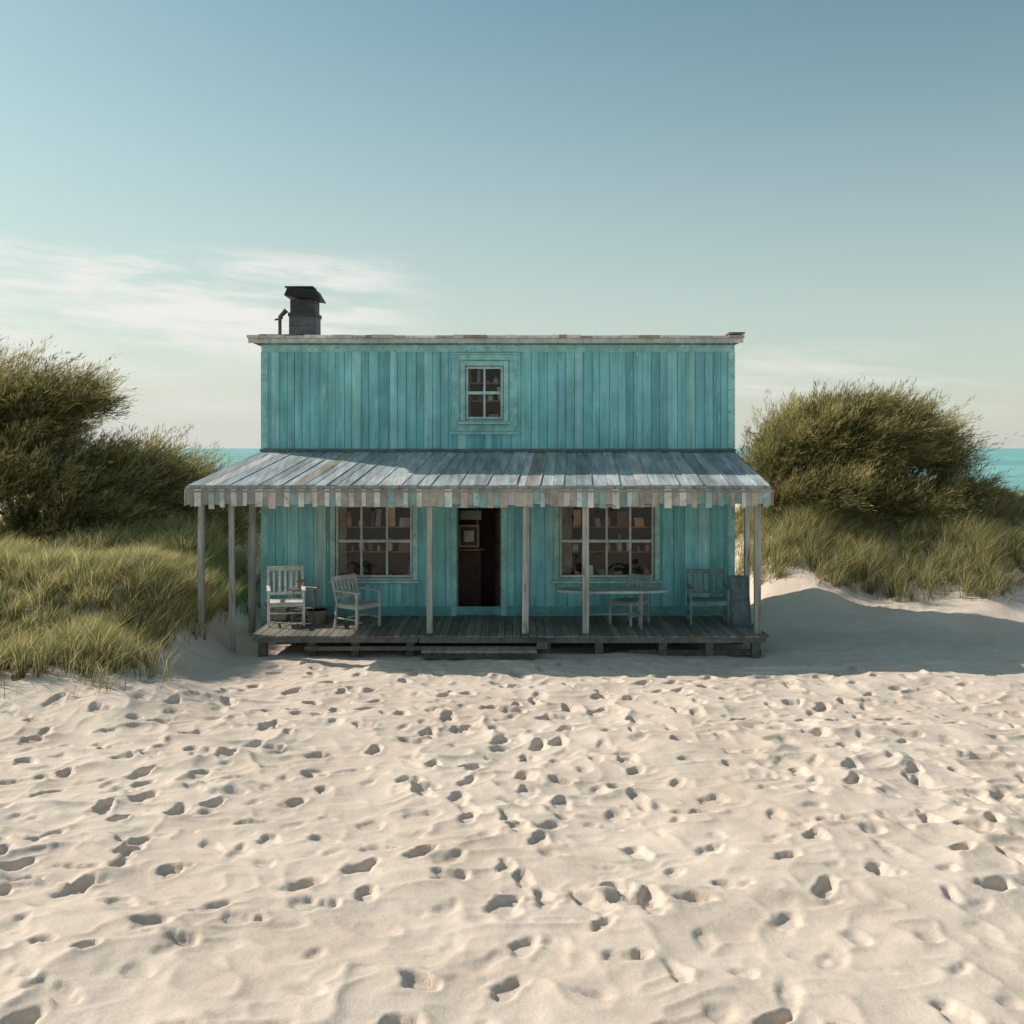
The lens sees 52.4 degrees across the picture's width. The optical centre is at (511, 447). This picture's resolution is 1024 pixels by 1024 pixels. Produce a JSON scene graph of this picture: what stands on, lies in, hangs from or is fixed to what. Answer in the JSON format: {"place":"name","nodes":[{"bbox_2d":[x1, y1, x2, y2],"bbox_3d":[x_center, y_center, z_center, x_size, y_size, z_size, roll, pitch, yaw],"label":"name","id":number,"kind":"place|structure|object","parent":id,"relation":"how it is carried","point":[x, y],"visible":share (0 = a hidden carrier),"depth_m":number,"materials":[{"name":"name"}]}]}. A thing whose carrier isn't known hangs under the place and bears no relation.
{"place":"outdoors","nodes":[
{"label":"outdoors","id":0,"kind":"place"},
{"bbox_2d":[0,496,1023,1023],"bbox_3d":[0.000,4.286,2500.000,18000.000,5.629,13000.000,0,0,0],"label":"sand ground","id":1,"kind":"structure","parent":0,"point":[812,812],"depth_m":9.86,"materials":[{"name":"beige sand"}]},
{"bbox_2d":[0,334,154,540],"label":"coastal shrub","id":2,"kind":"object","parent":1,"relation":"on","point":[49,418],"visible":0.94,"depth_m":23.02,"materials":[{"name":"green plant"}]},
{"bbox_2d":[0,421,224,544],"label":"coastal shrub","id":3,"kind":"object","parent":1,"relation":"on","point":[170,468],"visible":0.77,"depth_m":22.87,"materials":[{"name":"green plant"}]},
{"bbox_2d":[0,508,260,699],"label":"dune grass","id":4,"kind":"structure","parent":1,"relation":"on","point":[146,559],"depth_m":17.30,"materials":[{"name":"green plant"}]},
{"bbox_2d":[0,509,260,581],"bbox_3d":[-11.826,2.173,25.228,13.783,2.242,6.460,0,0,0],"label":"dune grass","id":5,"kind":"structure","parent":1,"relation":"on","point":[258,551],"depth_m":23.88,"materials":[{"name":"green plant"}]},
{"bbox_2d":[137,442,260,548],"bbox_3d":[-7.582,1.642,25.469,4.485,3.781,6.209,0,0,0],"label":"coastal shrub","id":6,"kind":"object","parent":1,"relation":"on","point":[242,509],"visible":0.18,"depth_m":24.05,"materials":[{"name":"green plant"}]},
{"bbox_2d":[197,504,760,652],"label":"porch posts","id":7,"kind":"object","parent":1,"relation":"on","point":[429,553],"visible":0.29,"depth_m":18.04,"materials":[{"name":"grey wood"}]},
{"bbox_2d":[184,489,772,508],"bbox_3d":[-0.570,0.876,20.416,10.112,0.342,5.312,0,0,0],"label":"scalloped valance","id":8,"kind":"object","parent":7,"relation":"on","point":[488,498],"visible":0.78,"depth_m":17.77,"materials":[{"name":"paint"}]},
{"bbox_2d":[185,486,771,497],"bbox_3d":[-0.570,0.491,20.457,10.070,0.738,5.285,0,0,0],"label":"awning frame","id":9,"kind":"object","parent":7,"relation":"on","point":[478,487],"visible":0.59,"depth_m":17.82,"materials":[{"name":"grey wood"}]},
{"bbox_2d":[188,452,769,485],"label":"awning roof","id":10,"kind":"structure","parent":7,"relation":"on","point":[482,469],"depth_m":18.76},
{"bbox_2d":[421,638,547,660],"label":"porch steps","id":11,"kind":"structure","parent":1,"relation":"on","point":[479,652],"depth_m":17.44,"materials":[{"name":"grey wood"}]},
{"bbox_2d":[268,454,727,634],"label":"wall","id":12,"kind":"structure","parent":1,"relation":"on","point":[693,538],"depth_m":19.98,"materials":[{"name":"teal paint"}]},
{"bbox_2d":[327,505,419,582],"bbox_3d":[-2.650,1.788,19.985,1.760,1.596,0.230,0,0,0],"label":"window frame","id":13,"kind":"object","parent":12,"relation":"attached to","point":[412,577],"visible":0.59,"depth_m":19.97,"materials":[{"name":"paint"}]},
{"bbox_2d":[338,507,346,571],"bbox_3d":[-3.285,1.750,20.065,0.190,1.300,0.030,0,0,0],"label":"window curtain","id":14,"kind":"object","parent":13,"relation":"hanging from","point":[342,535],"depth_m":20.06,"materials":[{"name":"grey fabric"}]},
{"bbox_2d":[338,507,409,574],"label":"window shelves","id":15,"kind":"object","parent":12,"relation":"attached to","point":[374,528],"depth_m":20.60,"materials":[{"name":"brown wood"}]},
{"bbox_2d":[451,503,506,615],"bbox_3d":[-0.635,2.135,20.043,1.070,2.170,0.215,0,0,0],"label":"door frame","id":16,"kind":"object","parent":12,"relation":"attached to","point":[455,556],"visible":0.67,"depth_m":19.93,"materials":[{"name":"teal wood"}]},
{"bbox_2d":[459,508,499,605],"bbox_3d":[-0.270,1.840,21.549,8.840,2.880,2.902,0,0,0],"label":"door and interior","id":17,"kind":"structure","parent":12,"relation":"attached to","point":[479,556],"depth_m":20.75,"materials":[{"name":"brown wood"}]},
{"bbox_2d":[562,507,650,574],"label":"window shelves","id":18,"kind":"object","parent":12,"relation":"attached to","point":[618,553],"depth_m":20.60,"materials":[{"name":"brown wood"}]},
{"bbox_2d":[552,500,661,582],"bbox_3d":[1.820,1.788,19.985,2.100,1.596,0.230,0,0,0],"label":"window frame","id":19,"kind":"object","parent":12,"relation":"attached to","point":[654,541],"visible":0.61,"depth_m":19.98,"materials":[{"name":"paint"}]},
{"bbox_2d":[562,507,571,571],"bbox_3d":[1.039,1.750,20.065,0.238,1.300,0.030,0,0,0],"label":"window curtain","id":20,"kind":"object","parent":19,"relation":"hanging from","point":[566,535],"depth_m":20.07,"materials":[{"name":"grey fabric"}]},
{"bbox_2d":[250,616,769,657],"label":"porch deck","id":21,"kind":"structure","parent":1,"relation":"on","point":[661,631],"depth_m":18.08,"materials":[{"name":"grey wood"}]},
{"bbox_2d":[264,600,288,620],"bbox_3d":[-4.419,3.035,19.550,0.400,0.370,0.320,0,0,0],"label":"wooden crate","id":22,"kind":"object","parent":21,"relation":"on","point":[284,617],"visible":0.57,"depth_m":19.39,"materials":[{"name":"brown wood"}]},
{"bbox_2d":[267,566,305,626],"bbox_3d":[-4.140,2.709,19.046,0.685,1.024,0.716,0,0,-14],"label":"wooden armchair","id":23,"kind":"object","parent":21,"relation":"on","point":[291,602],"visible":1,"depth_m":19.21,"materials":[{"name":"paint"}]},
{"bbox_2d":[290,586,318,621],"bbox_3d":[-3.879,2.916,19.450,0.480,0.611,0.400,0,0,0],"label":"side table","id":24,"kind":"object","parent":21,"relation":"on","point":[307,588],"visible":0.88,"depth_m":19.32,"materials":[{"name":"grey wood"}]},
{"bbox_2d":[295,579,304,587],"bbox_3d":[-3.959,2.535,19.420,0.184,0.150,0.179,0,0,0],"label":"clay pot","id":25,"kind":"object","parent":24,"relation":"on","point":[299,581],"visible":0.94,"depth_m":19.35,"materials":[{"name":"brown ceramic"}]},
{"bbox_2d":[306,608,327,622],"bbox_3d":[-3.619,3.110,19.300,0.402,0.220,0.402,0,0,0],"label":"wicker basket","id":26,"kind":"object","parent":21,"relation":"on","point":[317,615],"visible":1,"depth_m":19.17,"materials":[{"name":"brown wicker"}]},
{"bbox_2d":[330,573,381,629],"bbox_3d":[-2.814,2.769,18.779,0.715,0.905,0.625,0,0,38],"label":"wooden armchair","id":27,"kind":"object","parent":21,"relation":"on","point":[357,604],"visible":1,"depth_m":18.76,"materials":[{"name":"paint"}]},
{"bbox_2d":[556,586,667,629],"bbox_3d":[1.788,2.871,18.600,2.000,0.703,0.660,0,0,0],"label":"oval table","id":28,"kind":"object","parent":21,"relation":"on","point":[640,591],"visible":0.82,"depth_m":18.52,"materials":[{"name":"paint"}]},
{"bbox_2d":[609,573,651,626],"bbox_3d":[2.187,2.789,19.147,0.498,0.865,0.684,0,0,42],"label":"wooden chair","id":29,"kind":"object","parent":21,"relation":"on","point":[629,603],"visible":0.8,"depth_m":19.12,"materials":[{"name":"paint"}]},
{"bbox_2d":[686,569,730,624],"bbox_3d":[3.621,2.749,19.247,0.745,0.945,0.715,0,0,4],"label":"wooden armchair","id":30,"kind":"object","parent":21,"relation":"on","point":[724,601],"visible":1,"depth_m":19.45,"materials":[{"name":"grey wood"}]},
{"bbox_2d":[728,575,751,626],"bbox_3d":[4.140,2.779,19.048,0.365,0.894,0.631,0,0,0],"label":"sandwich board","id":31,"kind":"object","parent":21,"relation":"on","point":[740,610],"visible":0.93,"depth_m":18.89,"materials":[{"name":"grey wood"}]},
{"bbox_2d":[735,372,1023,539],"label":"coastal shrub","id":32,"kind":"object","parent":1,"relation":"on","point":[825,445],"visible":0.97,"depth_m":25.29,"materials":[{"name":"green plant"}]},
{"bbox_2d":[735,479,1023,606],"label":"dune grass","id":33,"kind":"structure","parent":1,"relation":"on","point":[978,540],"depth_m":23.31,"materials":[{"name":"green plant"}]},
{"bbox_2d":[909,452,1023,523],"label":"coastal shrub","id":34,"kind":"object","parent":1,"relation":"on","point":[1019,499],"visible":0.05,"depth_m":25.94,"materials":[{"name":"green plant"}]},
{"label":"side walls","id":35,"kind":"object","parent":1,"relation":"on","visible":0},
{"bbox_2d":[247,332,744,345],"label":"roof","id":36,"kind":"structure","parent":35,"relation":"on","point":[735,338],"depth_m":19.78,"materials":[{"name":"paint"}]},
{"bbox_2d":[275,308,287,333],"bbox_3d":[-4.677,-2.478,21.100,0.273,0.716,0.110,0,0,0],"label":"vent pipe","id":37,"kind":"object","parent":36,"relation":"on","point":[282,314],"visible":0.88,"depth_m":21.07,"materials":[{"name":"metal"}]},
{"bbox_2d":[284,286,325,335],"bbox_3d":[-4.215,-2.696,21.200,0.749,1.152,0.659,0,0,0],"label":"chimney","id":38,"kind":"object","parent":36,"relation":"on","point":[305,316],"visible":0.81,"depth_m":20.93,"materials":[{"name":"metal"}]},
{"bbox_2d":[263,343,732,448],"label":"wall","id":39,"kind":"structure","parent":35,"relation":"attached to","point":[565,400],"depth_m":19.98,"materials":[{"name":"teal paint"}]},
{"bbox_2d":[449,353,518,433],"bbox_3d":[-0.530,-1.045,19.941,1.340,1.570,0.061,0,0,0],"label":"window trim","id":40,"kind":"structure","parent":39,"relation":"attached to","point":[510,428],"depth_m":19.95,"materials":[{"name":"paint"}]},
{"bbox_2d":[458,361,509,423],"bbox_3d":[-0.530,-1.062,19.985,1.000,1.216,0.230,0,0,0],"label":"window frame","id":41,"kind":"object","parent":39,"relation":"attached to","point":[465,366],"visible":1,"depth_m":19.94,"materials":[{"name":"paint"}]},
{"bbox_2d":[468,369,470,414],"bbox_3d":[-0.838,-1.100,20.065,0.084,0.920,0.030,0,0,0],"label":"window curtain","id":42,"kind":"object","parent":41,"relation":"hanging from","point":[469,389],"depth_m":20.05,"materials":[{"name":"grey fabric"}]},
{"bbox_2d":[468,369,500,416],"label":"window panes","id":43,"kind":"object","parent":39,"relation":"attached to","point":[493,401],"depth_m":20.60,"materials":[{"name":"glass"}]},
{"bbox_2d":[260,345,735,627],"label":"corner trim","id":44,"kind":"structure","parent":39,"relation":"attached to","point":[515,610],"depth_m":19.95,"materials":[{"name":"paint"}]},
{"bbox_2d":[0,0,1023,447],"label":"sky","id":45,"kind":"structure","parent":0,"point":[837,186],"materials":[{"name":"blue"}]},
{"bbox_2d":[25,448,1023,493],"bbox_3d":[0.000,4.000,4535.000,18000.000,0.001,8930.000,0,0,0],"label":"sea","id":46,"kind":"structure","parent":0,"point":[1012,458],"depth_m":361.75,"materials":[{"name":"liquid"}]}
]}

